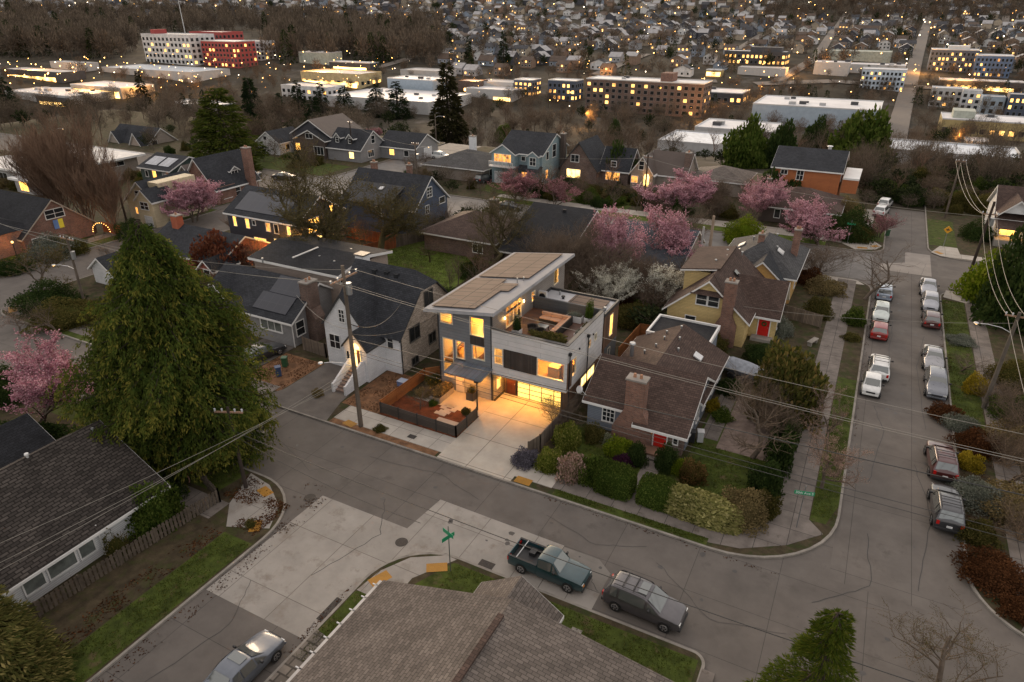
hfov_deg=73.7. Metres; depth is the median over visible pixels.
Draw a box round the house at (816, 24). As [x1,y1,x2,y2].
[811,21,819,28]
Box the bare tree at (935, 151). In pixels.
[919,139,948,167]
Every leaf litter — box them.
[52,476,289,655]
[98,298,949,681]
[255,299,1009,557]
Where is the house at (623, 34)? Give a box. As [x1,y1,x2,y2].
[618,31,628,40]
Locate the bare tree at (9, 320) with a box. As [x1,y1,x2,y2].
[0,302,32,330]
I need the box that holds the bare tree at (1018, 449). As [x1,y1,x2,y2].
[981,418,1023,469]
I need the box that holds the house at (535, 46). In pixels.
[531,44,541,52]
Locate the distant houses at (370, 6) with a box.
[0,0,1023,32]
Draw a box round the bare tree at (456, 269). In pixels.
[448,249,463,285]
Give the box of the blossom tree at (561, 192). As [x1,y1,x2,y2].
[536,175,583,204]
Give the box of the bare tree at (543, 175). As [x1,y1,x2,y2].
[531,166,548,198]
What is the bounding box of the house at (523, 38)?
[514,35,525,41]
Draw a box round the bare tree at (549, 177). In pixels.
[536,160,557,189]
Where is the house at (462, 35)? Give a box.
[458,33,469,40]
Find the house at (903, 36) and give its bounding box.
[897,35,912,39]
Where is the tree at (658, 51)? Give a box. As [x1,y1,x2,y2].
[654,46,666,59]
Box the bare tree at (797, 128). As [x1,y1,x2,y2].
[789,119,804,139]
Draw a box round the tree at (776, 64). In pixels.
[773,57,782,66]
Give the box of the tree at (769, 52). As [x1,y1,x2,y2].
[761,48,772,65]
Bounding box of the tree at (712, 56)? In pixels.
[708,50,716,61]
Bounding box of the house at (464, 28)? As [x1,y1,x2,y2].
[457,24,469,32]
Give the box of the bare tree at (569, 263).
[513,220,605,284]
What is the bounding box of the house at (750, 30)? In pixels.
[741,26,753,36]
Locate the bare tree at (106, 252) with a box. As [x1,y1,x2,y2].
[93,230,119,254]
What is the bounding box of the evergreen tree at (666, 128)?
[659,120,671,133]
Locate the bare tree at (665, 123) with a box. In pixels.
[656,113,672,135]
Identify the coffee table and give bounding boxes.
[538,323,548,329]
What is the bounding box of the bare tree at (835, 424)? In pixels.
[799,380,850,444]
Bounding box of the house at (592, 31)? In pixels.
[585,30,595,39]
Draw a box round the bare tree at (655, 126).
[647,116,663,135]
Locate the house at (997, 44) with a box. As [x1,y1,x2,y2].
[987,41,1001,51]
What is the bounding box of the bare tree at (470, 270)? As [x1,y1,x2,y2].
[462,254,492,280]
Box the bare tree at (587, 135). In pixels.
[575,122,604,142]
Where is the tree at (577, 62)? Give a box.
[574,56,584,68]
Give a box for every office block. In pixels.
[281,82,345,100]
[514,77,540,96]
[710,87,749,104]
[724,46,790,66]
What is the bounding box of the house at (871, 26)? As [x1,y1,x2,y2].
[866,25,879,28]
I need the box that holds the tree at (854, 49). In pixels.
[849,45,860,60]
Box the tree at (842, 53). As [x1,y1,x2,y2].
[836,49,850,60]
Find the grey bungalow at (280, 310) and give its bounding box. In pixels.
[208,235,392,347]
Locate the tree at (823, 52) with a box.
[817,47,828,57]
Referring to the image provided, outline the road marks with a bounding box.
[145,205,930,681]
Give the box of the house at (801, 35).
[795,31,806,39]
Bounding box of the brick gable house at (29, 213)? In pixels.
[0,189,95,258]
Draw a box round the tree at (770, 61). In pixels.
[764,53,774,65]
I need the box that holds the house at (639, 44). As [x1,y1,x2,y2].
[629,40,642,49]
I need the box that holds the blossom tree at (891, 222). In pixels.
[864,210,904,236]
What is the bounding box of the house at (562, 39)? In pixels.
[560,37,571,45]
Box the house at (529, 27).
[527,26,537,31]
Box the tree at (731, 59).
[726,54,737,63]
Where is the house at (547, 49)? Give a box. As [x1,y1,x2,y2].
[533,45,550,56]
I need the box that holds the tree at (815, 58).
[809,49,817,68]
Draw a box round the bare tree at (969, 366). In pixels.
[950,348,997,372]
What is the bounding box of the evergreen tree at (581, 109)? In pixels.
[576,105,587,118]
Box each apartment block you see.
[140,29,214,65]
[189,31,243,39]
[200,39,257,67]
[255,40,276,60]
[548,78,583,101]
[585,72,712,117]
[860,67,907,91]
[927,45,979,72]
[971,53,1014,77]
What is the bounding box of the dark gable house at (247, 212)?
[222,185,345,241]
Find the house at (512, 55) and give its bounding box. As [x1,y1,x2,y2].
[501,51,519,64]
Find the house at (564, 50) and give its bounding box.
[553,48,567,55]
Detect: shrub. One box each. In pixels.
[0,178,10,188]
[0,257,36,276]
[0,361,35,409]
[4,277,88,318]
[7,180,16,190]
[18,295,104,336]
[20,231,80,262]
[48,234,90,255]
[102,527,134,560]
[112,217,153,239]
[121,480,187,541]
[122,167,139,180]
[131,177,142,185]
[163,145,175,153]
[165,474,188,502]
[179,140,190,150]
[244,518,256,528]
[279,152,293,159]
[285,159,308,168]
[308,152,324,165]
[311,387,323,397]
[372,423,388,434]
[413,386,434,398]
[422,372,441,389]
[428,399,438,406]
[445,286,455,291]
[459,254,488,271]
[459,261,486,279]
[461,407,470,415]
[466,178,476,188]
[510,445,540,470]
[532,183,545,198]
[533,445,563,475]
[542,187,563,201]
[550,420,581,454]
[554,451,586,485]
[565,279,589,292]
[568,265,591,279]
[573,186,598,205]
[577,453,604,488]
[584,421,604,445]
[585,184,604,194]
[590,196,611,208]
[599,432,612,443]
[600,189,609,198]
[602,433,632,460]
[605,193,626,206]
[612,452,635,468]
[614,291,634,305]
[617,300,652,330]
[620,192,630,201]
[627,440,648,468]
[628,192,642,202]
[630,196,642,205]
[633,296,660,314]
[653,441,678,474]
[670,197,683,222]
[671,457,686,475]
[679,456,707,485]
[682,206,695,217]
[704,397,720,412]
[711,404,735,424]
[715,204,740,219]
[716,333,729,353]
[716,377,745,399]
[721,484,771,538]
[722,213,765,245]
[741,343,771,364]
[746,459,785,500]
[753,488,783,522]
[774,314,794,339]
[797,266,822,284]
[802,273,847,298]
[802,295,834,320]
[827,203,875,244]
[828,227,839,239]
[838,194,868,220]
[839,332,861,342]
[840,305,867,327]
[850,225,873,244]
[859,179,890,196]
[860,193,880,202]
[877,178,908,198]
[893,187,926,207]
[910,166,940,184]
[923,400,965,424]
[925,187,948,206]
[925,188,948,207]
[936,411,980,434]
[939,181,963,193]
[942,204,963,215]
[942,426,1012,462]
[944,188,975,210]
[945,333,978,347]
[945,474,1008,518]
[947,542,1023,605]
[949,178,969,187]
[952,517,1004,550]
[955,189,979,196]
[957,450,985,474]
[959,478,1023,536]
[961,371,989,396]
[963,193,990,215]
[966,176,989,194]
[979,416,1023,464]
[981,359,1023,394]
[984,393,1023,423]
[987,176,1022,193]
[995,591,1023,625]
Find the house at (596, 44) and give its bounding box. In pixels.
[581,40,597,49]
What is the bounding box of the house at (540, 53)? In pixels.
[533,51,549,64]
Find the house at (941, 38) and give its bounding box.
[939,34,950,43]
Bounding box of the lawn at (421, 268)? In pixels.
[387,241,492,288]
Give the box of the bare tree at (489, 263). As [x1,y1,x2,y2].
[484,243,496,266]
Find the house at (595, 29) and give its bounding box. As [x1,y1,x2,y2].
[585,27,598,32]
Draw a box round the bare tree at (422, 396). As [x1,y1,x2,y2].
[402,385,433,408]
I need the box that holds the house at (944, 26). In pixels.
[936,24,948,32]
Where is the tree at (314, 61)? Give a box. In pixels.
[310,60,321,69]
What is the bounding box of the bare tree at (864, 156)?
[848,145,878,169]
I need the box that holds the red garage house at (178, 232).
[157,212,270,277]
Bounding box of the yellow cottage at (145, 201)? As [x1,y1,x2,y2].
[124,170,206,227]
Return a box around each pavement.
[0,305,279,393]
[15,204,221,260]
[171,480,228,518]
[226,473,277,527]
[334,405,561,487]
[357,555,456,593]
[498,194,880,249]
[552,475,711,537]
[698,669,714,681]
[707,278,855,547]
[815,274,863,284]
[863,209,873,225]
[932,246,993,262]
[943,290,969,302]
[965,302,1023,594]
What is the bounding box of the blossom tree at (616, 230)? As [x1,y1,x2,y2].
[585,202,650,263]
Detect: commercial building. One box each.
[0,67,86,82]
[5,86,115,105]
[36,95,69,103]
[49,60,98,71]
[70,81,154,98]
[102,64,230,82]
[180,99,235,111]
[298,51,342,64]
[300,69,381,88]
[329,60,378,70]
[400,67,456,76]
[458,79,487,90]
[466,85,524,101]
[484,79,513,86]
[705,68,723,76]
[813,59,850,75]
[849,62,905,72]
[937,108,1023,140]
[938,77,1023,91]
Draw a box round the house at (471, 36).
[469,34,483,43]
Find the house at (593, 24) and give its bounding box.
[590,22,598,26]
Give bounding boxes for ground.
[0,110,444,176]
[0,150,225,262]
[0,400,285,681]
[1,210,869,558]
[318,554,701,681]
[404,146,886,251]
[924,192,1012,262]
[939,294,1023,637]
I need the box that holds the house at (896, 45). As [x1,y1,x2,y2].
[892,39,906,47]
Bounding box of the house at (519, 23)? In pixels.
[514,22,524,29]
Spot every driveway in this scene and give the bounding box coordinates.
[211,203,229,209]
[244,338,293,368]
[263,363,352,419]
[437,393,558,480]
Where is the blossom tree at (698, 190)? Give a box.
[632,167,718,210]
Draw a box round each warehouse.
[326,87,471,114]
[387,75,447,90]
[657,129,729,154]
[694,118,782,138]
[737,65,788,76]
[752,95,882,129]
[829,49,892,62]
[889,138,1019,164]
[963,137,988,143]
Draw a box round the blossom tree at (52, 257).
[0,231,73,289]
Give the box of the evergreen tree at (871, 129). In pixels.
[827,103,898,166]
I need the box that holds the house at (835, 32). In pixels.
[834,28,844,35]
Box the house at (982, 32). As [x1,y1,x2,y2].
[974,29,988,38]
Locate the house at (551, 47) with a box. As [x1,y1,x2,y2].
[547,45,554,54]
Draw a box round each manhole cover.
[304,494,315,500]
[395,538,407,546]
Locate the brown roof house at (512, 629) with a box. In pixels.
[286,576,673,681]
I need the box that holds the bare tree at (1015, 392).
[969,373,1023,407]
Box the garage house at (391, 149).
[379,130,439,160]
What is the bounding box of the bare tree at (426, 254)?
[407,243,446,261]
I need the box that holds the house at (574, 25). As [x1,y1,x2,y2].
[567,23,579,29]
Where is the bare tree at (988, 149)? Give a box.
[972,132,1010,163]
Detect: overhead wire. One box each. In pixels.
[0,374,349,562]
[1,368,351,569]
[1,380,346,542]
[59,233,329,281]
[63,234,331,282]
[72,236,346,269]
[234,431,914,681]
[235,436,419,522]
[333,282,1023,461]
[343,283,1021,458]
[351,302,401,327]
[352,314,436,335]
[352,339,1023,495]
[353,349,1023,534]
[355,353,1023,542]
[357,270,1021,433]
[416,145,633,158]
[649,158,984,216]
[744,306,946,322]
[982,214,1005,312]
[989,230,1015,317]
[997,226,1023,313]
[1007,316,1023,390]
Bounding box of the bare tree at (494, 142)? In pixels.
[481,125,503,146]
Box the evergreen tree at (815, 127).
[799,114,829,148]
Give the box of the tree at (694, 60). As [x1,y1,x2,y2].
[690,54,699,65]
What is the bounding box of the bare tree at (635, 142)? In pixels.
[626,133,642,147]
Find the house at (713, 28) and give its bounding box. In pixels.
[708,25,719,35]
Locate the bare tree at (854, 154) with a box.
[849,146,864,162]
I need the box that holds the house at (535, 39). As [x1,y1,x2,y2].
[527,35,538,43]
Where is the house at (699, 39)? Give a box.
[697,34,707,44]
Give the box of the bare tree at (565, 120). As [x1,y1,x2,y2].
[556,109,575,129]
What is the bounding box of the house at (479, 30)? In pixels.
[473,28,484,33]
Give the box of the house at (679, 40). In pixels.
[670,34,682,43]
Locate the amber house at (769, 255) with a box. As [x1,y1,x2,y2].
[729,226,809,303]
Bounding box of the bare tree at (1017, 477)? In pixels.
[992,443,1023,482]
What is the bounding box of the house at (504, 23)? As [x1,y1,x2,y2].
[499,21,511,25]
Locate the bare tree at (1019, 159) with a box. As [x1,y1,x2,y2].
[1014,152,1023,167]
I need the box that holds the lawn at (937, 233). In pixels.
[927,219,956,247]
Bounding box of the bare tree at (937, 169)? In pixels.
[924,158,950,179]
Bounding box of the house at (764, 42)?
[751,39,767,46]
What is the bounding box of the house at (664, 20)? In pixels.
[659,18,668,24]
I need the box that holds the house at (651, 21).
[647,19,656,23]
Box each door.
[144,215,154,226]
[424,146,431,156]
[456,376,464,392]
[494,171,509,182]
[506,296,521,328]
[506,378,516,394]
[517,381,560,405]
[652,433,667,446]
[756,319,770,336]
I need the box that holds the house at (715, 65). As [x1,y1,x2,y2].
[713,59,728,70]
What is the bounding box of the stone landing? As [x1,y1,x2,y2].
[437,417,457,425]
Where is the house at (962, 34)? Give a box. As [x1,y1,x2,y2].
[958,31,972,40]
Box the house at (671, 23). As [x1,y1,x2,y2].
[666,20,677,26]
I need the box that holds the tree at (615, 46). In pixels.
[609,41,618,51]
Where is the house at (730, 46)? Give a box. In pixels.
[723,44,738,53]
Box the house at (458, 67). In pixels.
[452,62,466,73]
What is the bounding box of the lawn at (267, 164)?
[255,156,350,175]
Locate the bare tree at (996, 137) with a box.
[986,130,1006,145]
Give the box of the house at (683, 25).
[680,21,690,29]
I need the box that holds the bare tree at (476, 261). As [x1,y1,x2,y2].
[464,247,491,272]
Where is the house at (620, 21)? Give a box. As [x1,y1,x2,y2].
[617,19,629,26]
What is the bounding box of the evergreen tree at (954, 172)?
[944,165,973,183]
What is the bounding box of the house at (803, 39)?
[800,35,814,44]
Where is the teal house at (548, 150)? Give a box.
[489,129,568,183]
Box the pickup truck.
[507,537,591,593]
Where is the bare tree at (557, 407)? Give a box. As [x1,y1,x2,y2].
[538,391,582,428]
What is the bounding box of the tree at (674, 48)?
[669,40,677,57]
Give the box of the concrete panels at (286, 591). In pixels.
[206,496,563,638]
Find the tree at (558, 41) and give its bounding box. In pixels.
[552,39,559,47]
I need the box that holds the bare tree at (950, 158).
[937,143,967,174]
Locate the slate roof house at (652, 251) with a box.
[595,220,705,280]
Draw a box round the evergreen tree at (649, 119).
[642,114,656,130]
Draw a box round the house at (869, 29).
[862,28,876,36]
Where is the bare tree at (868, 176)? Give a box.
[858,163,880,188]
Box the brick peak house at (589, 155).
[558,135,639,185]
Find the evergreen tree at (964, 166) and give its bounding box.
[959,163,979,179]
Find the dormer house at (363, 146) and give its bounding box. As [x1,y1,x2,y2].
[325,127,383,162]
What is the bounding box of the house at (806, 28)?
[799,26,809,31]
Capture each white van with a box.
[873,204,889,215]
[877,197,893,205]
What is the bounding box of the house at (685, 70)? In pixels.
[673,64,694,76]
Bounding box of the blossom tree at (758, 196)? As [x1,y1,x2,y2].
[738,175,793,219]
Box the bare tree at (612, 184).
[603,175,616,190]
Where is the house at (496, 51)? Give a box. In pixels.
[494,48,511,60]
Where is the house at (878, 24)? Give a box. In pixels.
[868,23,881,29]
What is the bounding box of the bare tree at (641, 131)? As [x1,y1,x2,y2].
[636,124,645,143]
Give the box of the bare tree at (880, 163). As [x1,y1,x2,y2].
[861,145,900,179]
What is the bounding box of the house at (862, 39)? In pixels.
[860,38,870,47]
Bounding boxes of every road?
[0,133,1023,681]
[285,178,874,280]
[332,143,480,181]
[363,58,413,70]
[589,76,716,81]
[591,53,649,74]
[738,34,763,48]
[753,79,931,88]
[768,14,848,83]
[828,210,972,625]
[887,14,932,138]
[988,15,1009,37]
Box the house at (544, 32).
[540,30,553,36]
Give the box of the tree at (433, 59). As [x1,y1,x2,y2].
[425,55,436,67]
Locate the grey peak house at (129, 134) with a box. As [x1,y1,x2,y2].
[107,123,177,146]
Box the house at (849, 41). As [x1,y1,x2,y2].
[838,37,853,48]
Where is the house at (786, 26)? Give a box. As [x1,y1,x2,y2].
[783,25,795,33]
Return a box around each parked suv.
[430,150,448,158]
[475,173,491,183]
[601,570,687,633]
[923,440,959,482]
[926,483,965,533]
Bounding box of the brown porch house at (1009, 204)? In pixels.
[983,185,1023,247]
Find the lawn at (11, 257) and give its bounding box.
[0,237,87,261]
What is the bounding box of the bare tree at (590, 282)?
[583,258,600,290]
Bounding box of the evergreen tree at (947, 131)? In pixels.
[940,127,956,141]
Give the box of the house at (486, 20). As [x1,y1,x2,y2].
[479,19,489,25]
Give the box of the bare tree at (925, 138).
[908,131,939,152]
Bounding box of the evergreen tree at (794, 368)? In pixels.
[744,336,832,434]
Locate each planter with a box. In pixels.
[430,380,453,403]
[466,384,475,401]
[512,312,521,333]
[527,329,567,343]
[567,310,582,323]
[583,300,593,322]
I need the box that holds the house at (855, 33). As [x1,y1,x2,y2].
[846,30,858,41]
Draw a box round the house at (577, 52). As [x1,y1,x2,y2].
[573,48,587,60]
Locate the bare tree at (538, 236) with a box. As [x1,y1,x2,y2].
[505,220,586,269]
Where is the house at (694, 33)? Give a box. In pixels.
[685,28,697,38]
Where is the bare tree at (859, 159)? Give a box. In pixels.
[844,143,877,172]
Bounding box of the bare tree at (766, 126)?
[761,123,775,137]
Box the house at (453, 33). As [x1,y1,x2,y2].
[451,32,459,42]
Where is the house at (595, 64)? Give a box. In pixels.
[590,58,611,69]
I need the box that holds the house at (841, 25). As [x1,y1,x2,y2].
[839,24,848,31]
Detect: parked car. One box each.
[243,342,286,365]
[271,172,295,179]
[499,200,523,211]
[868,320,891,340]
[868,354,893,381]
[870,300,892,322]
[874,283,895,300]
[918,277,939,293]
[920,290,941,310]
[921,309,942,329]
[921,344,947,369]
[923,365,951,400]
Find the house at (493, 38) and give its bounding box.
[486,36,500,42]
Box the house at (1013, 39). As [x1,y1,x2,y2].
[1003,37,1019,45]
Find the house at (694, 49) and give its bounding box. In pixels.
[691,45,705,56]
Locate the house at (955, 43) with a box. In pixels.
[945,42,958,47]
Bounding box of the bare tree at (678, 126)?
[669,121,686,131]
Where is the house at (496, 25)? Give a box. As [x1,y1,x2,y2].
[491,24,500,27]
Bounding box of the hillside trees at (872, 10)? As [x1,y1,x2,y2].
[10,0,1023,59]
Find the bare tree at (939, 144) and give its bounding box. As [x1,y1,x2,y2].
[926,138,949,157]
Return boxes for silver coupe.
[203,629,285,681]
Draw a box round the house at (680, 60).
[670,54,688,67]
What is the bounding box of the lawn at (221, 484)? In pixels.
[185,464,248,489]
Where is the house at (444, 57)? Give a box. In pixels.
[437,53,457,62]
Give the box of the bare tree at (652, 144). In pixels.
[637,129,663,153]
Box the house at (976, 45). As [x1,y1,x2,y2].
[970,42,980,48]
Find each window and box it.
[0,172,7,180]
[18,181,29,191]
[21,571,48,597]
[44,207,65,220]
[46,551,79,581]
[77,539,97,560]
[109,160,124,166]
[139,201,149,210]
[232,216,237,226]
[236,187,240,194]
[245,218,250,228]
[259,318,282,333]
[265,222,270,231]
[273,224,278,233]
[295,318,305,337]
[305,133,312,138]
[314,146,323,154]
[329,333,340,349]
[338,309,344,322]
[346,350,349,358]
[349,152,353,158]
[368,149,373,157]
[371,135,374,143]
[387,339,393,349]
[389,149,394,154]
[404,150,408,156]
[409,322,420,343]
[411,354,419,366]
[423,287,433,307]
[426,186,432,197]
[428,330,436,344]
[439,195,444,203]
[440,313,452,324]
[442,337,454,377]
[455,340,464,359]
[469,316,483,337]
[472,243,482,253]
[472,344,484,361]
[494,153,510,162]
[494,347,502,365]
[496,377,500,388]
[529,157,535,165]
[536,358,564,382]
[552,143,555,157]
[554,268,558,285]
[566,168,580,177]
[570,154,578,162]
[572,356,576,376]
[580,363,594,386]
[601,408,614,423]
[605,172,619,180]
[608,312,613,336]
[611,161,616,166]
[631,175,637,182]
[638,161,644,169]
[672,438,678,445]
[684,314,695,320]
[695,294,707,305]
[695,405,700,424]
[707,296,719,307]
[773,209,780,217]
[780,169,787,174]
[795,170,803,180]
[999,229,1014,235]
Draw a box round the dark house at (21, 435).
[0,413,54,467]
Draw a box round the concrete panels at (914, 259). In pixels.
[879,252,931,276]
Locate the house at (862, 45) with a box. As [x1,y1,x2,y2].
[854,42,867,49]
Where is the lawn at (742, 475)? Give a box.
[553,397,783,503]
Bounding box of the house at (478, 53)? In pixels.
[474,50,492,59]
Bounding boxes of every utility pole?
[30,327,46,368]
[52,235,84,300]
[114,172,127,220]
[213,406,247,488]
[318,265,362,426]
[411,142,428,173]
[434,114,444,139]
[643,155,651,207]
[700,226,704,245]
[708,216,714,245]
[944,159,966,217]
[962,201,998,291]
[974,312,1023,408]
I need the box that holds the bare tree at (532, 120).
[527,111,543,130]
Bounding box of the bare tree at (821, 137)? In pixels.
[814,122,830,148]
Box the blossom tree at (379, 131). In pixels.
[366,127,382,134]
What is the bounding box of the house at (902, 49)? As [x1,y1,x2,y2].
[898,43,913,55]
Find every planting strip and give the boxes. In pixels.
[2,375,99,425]
[23,319,95,342]
[28,202,230,263]
[50,532,250,681]
[329,418,437,455]
[499,197,825,244]
[552,489,708,544]
[810,377,856,523]
[842,286,869,362]
[871,227,884,241]
[942,300,984,428]
[956,428,1006,552]
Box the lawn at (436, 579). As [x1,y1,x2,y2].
[319,563,697,681]
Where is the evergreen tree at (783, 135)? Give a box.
[762,118,798,168]
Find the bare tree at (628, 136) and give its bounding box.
[614,120,642,147]
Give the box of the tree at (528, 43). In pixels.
[524,38,534,47]
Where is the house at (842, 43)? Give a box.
[833,42,846,46]
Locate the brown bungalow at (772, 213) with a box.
[758,176,845,228]
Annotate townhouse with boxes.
[928,86,963,107]
[958,88,982,110]
[977,94,1005,113]
[1002,92,1023,115]
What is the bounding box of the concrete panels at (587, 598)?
[538,547,609,608]
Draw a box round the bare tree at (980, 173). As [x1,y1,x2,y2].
[972,157,998,178]
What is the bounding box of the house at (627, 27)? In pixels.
[623,25,634,32]
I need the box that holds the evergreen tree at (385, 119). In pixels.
[380,110,394,126]
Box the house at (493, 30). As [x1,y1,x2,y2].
[489,28,501,35]
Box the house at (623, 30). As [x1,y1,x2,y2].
[613,28,626,32]
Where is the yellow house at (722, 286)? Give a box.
[662,245,789,347]
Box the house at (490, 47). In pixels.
[484,42,497,53]
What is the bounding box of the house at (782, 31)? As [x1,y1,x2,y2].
[776,29,787,34]
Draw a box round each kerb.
[0,229,871,557]
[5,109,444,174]
[87,464,285,681]
[264,552,704,681]
[420,146,887,251]
[924,191,976,261]
[940,292,1023,635]
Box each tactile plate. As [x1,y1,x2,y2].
[248,520,262,531]
[257,486,273,496]
[343,420,356,426]
[368,570,391,586]
[426,562,447,571]
[514,476,532,485]
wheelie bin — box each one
[274,365,281,376]
[280,356,288,366]
[689,429,695,442]
[696,428,704,442]
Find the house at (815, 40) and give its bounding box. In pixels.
[811,35,819,43]
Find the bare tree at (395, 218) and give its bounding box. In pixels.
[351,183,445,248]
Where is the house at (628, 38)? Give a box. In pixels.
[624,35,634,44]
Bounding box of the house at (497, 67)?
[493,63,510,75]
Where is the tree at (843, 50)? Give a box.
[836,47,850,60]
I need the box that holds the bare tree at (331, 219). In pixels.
[252,132,372,242]
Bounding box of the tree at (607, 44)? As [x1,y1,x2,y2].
[604,39,611,54]
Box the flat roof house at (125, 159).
[0,146,145,195]
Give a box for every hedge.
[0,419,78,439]
[593,458,637,501]
[635,471,675,513]
[662,482,746,536]
[763,411,803,493]
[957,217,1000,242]
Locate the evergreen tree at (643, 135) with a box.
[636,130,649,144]
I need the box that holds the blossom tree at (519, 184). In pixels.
[487,166,541,201]
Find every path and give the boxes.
[52,521,227,655]
[267,629,326,681]
[415,390,494,415]
[633,460,658,495]
[704,375,744,440]
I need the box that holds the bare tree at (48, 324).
[8,300,62,338]
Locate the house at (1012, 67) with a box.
[1010,59,1015,72]
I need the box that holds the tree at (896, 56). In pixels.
[892,52,901,61]
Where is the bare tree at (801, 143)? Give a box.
[796,129,805,146]
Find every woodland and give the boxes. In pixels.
[0,0,448,63]
[0,57,1023,146]
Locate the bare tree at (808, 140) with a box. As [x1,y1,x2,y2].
[795,132,818,147]
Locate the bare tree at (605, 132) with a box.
[594,119,617,145]
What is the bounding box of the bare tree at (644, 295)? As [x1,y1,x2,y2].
[634,278,656,306]
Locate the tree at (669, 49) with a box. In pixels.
[664,45,674,57]
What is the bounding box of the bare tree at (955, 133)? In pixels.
[948,121,976,142]
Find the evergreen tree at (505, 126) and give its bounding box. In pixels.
[495,123,510,142]
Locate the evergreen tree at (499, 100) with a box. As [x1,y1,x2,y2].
[492,97,506,108]
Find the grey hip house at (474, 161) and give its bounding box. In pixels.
[421,134,491,180]
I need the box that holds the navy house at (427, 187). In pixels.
[339,159,449,233]
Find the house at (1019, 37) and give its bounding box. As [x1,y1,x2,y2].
[1015,33,1023,42]
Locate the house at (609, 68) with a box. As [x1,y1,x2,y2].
[600,63,616,75]
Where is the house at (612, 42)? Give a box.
[603,39,617,51]
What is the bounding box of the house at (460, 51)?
[455,48,473,59]
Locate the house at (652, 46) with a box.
[650,39,666,49]
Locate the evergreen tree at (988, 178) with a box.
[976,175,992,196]
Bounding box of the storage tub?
[396,378,407,386]
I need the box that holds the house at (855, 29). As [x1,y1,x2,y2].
[848,27,859,33]
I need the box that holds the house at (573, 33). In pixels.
[562,32,576,41]
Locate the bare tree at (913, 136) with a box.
[903,132,922,139]
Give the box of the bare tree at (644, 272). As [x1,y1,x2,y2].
[638,254,653,287]
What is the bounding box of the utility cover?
[407,434,416,438]
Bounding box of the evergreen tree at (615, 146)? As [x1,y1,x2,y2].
[605,138,639,185]
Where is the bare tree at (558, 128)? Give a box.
[552,122,564,134]
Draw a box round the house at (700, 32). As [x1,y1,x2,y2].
[697,29,709,37]
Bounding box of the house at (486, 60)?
[477,55,496,65]
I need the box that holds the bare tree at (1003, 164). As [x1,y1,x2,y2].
[984,150,1021,180]
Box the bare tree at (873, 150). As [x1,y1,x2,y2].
[860,142,885,162]
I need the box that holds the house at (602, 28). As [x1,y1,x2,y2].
[599,26,608,31]
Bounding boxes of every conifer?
[0,77,26,121]
[0,584,83,681]
[133,71,153,112]
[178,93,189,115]
[187,87,268,170]
[240,77,270,124]
[271,93,289,125]
[286,80,312,122]
[303,96,322,119]
[312,82,334,115]
[334,86,358,115]
[362,83,392,117]
[383,81,415,119]
[427,62,470,145]
[463,35,474,63]
[497,31,512,69]
[742,607,859,681]
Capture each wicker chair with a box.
[527,323,537,332]
[535,327,545,332]
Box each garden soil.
[254,353,322,390]
[342,371,411,412]
[379,395,478,437]
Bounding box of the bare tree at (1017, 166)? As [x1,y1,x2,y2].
[1008,158,1023,173]
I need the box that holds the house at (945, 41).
[943,40,956,47]
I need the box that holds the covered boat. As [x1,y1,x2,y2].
[724,357,763,379]
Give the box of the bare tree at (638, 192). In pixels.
[632,170,649,210]
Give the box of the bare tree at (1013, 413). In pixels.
[986,386,1023,435]
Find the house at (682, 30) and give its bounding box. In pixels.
[676,27,688,34]
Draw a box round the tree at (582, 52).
[576,47,588,58]
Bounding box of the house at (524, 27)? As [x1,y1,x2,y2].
[518,25,527,30]
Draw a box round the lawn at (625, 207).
[477,182,631,209]
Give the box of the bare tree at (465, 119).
[457,112,472,127]
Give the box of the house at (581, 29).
[571,28,584,31]
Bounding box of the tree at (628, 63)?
[620,54,632,75]
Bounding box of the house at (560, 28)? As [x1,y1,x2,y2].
[558,26,567,33]
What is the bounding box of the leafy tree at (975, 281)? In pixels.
[948,247,1011,303]
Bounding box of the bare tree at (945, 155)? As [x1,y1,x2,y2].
[935,146,955,163]
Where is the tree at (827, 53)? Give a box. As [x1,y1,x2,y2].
[826,47,835,59]
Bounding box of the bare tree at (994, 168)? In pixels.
[974,150,1018,183]
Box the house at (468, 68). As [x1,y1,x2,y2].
[463,64,482,75]
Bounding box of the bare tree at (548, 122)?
[538,113,556,132]
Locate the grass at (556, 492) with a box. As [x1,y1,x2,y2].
[54,244,983,681]
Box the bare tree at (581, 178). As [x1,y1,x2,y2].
[575,171,588,187]
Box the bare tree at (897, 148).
[881,133,915,169]
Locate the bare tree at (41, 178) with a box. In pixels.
[0,116,77,209]
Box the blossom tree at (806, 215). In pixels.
[779,193,849,244]
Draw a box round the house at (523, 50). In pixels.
[512,45,531,55]
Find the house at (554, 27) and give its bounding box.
[550,23,560,31]
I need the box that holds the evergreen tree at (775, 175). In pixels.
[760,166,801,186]
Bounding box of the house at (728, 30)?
[725,28,735,36]
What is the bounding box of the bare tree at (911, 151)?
[896,137,930,165]
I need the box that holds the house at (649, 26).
[642,24,652,29]
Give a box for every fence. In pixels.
[32,470,220,617]
[101,221,120,233]
[301,336,327,357]
[344,227,395,243]
[365,237,395,249]
[379,366,439,404]
[379,402,477,437]
[395,232,423,247]
[528,381,587,450]
[618,323,649,356]
[783,304,822,327]
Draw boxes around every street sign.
[442,526,454,570]
[794,486,814,526]
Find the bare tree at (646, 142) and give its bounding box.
[634,128,656,156]
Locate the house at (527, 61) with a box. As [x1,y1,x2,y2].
[520,56,535,67]
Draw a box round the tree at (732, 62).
[727,54,736,71]
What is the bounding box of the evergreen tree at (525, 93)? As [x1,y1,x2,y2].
[520,88,527,98]
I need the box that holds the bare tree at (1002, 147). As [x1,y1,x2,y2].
[981,136,1016,161]

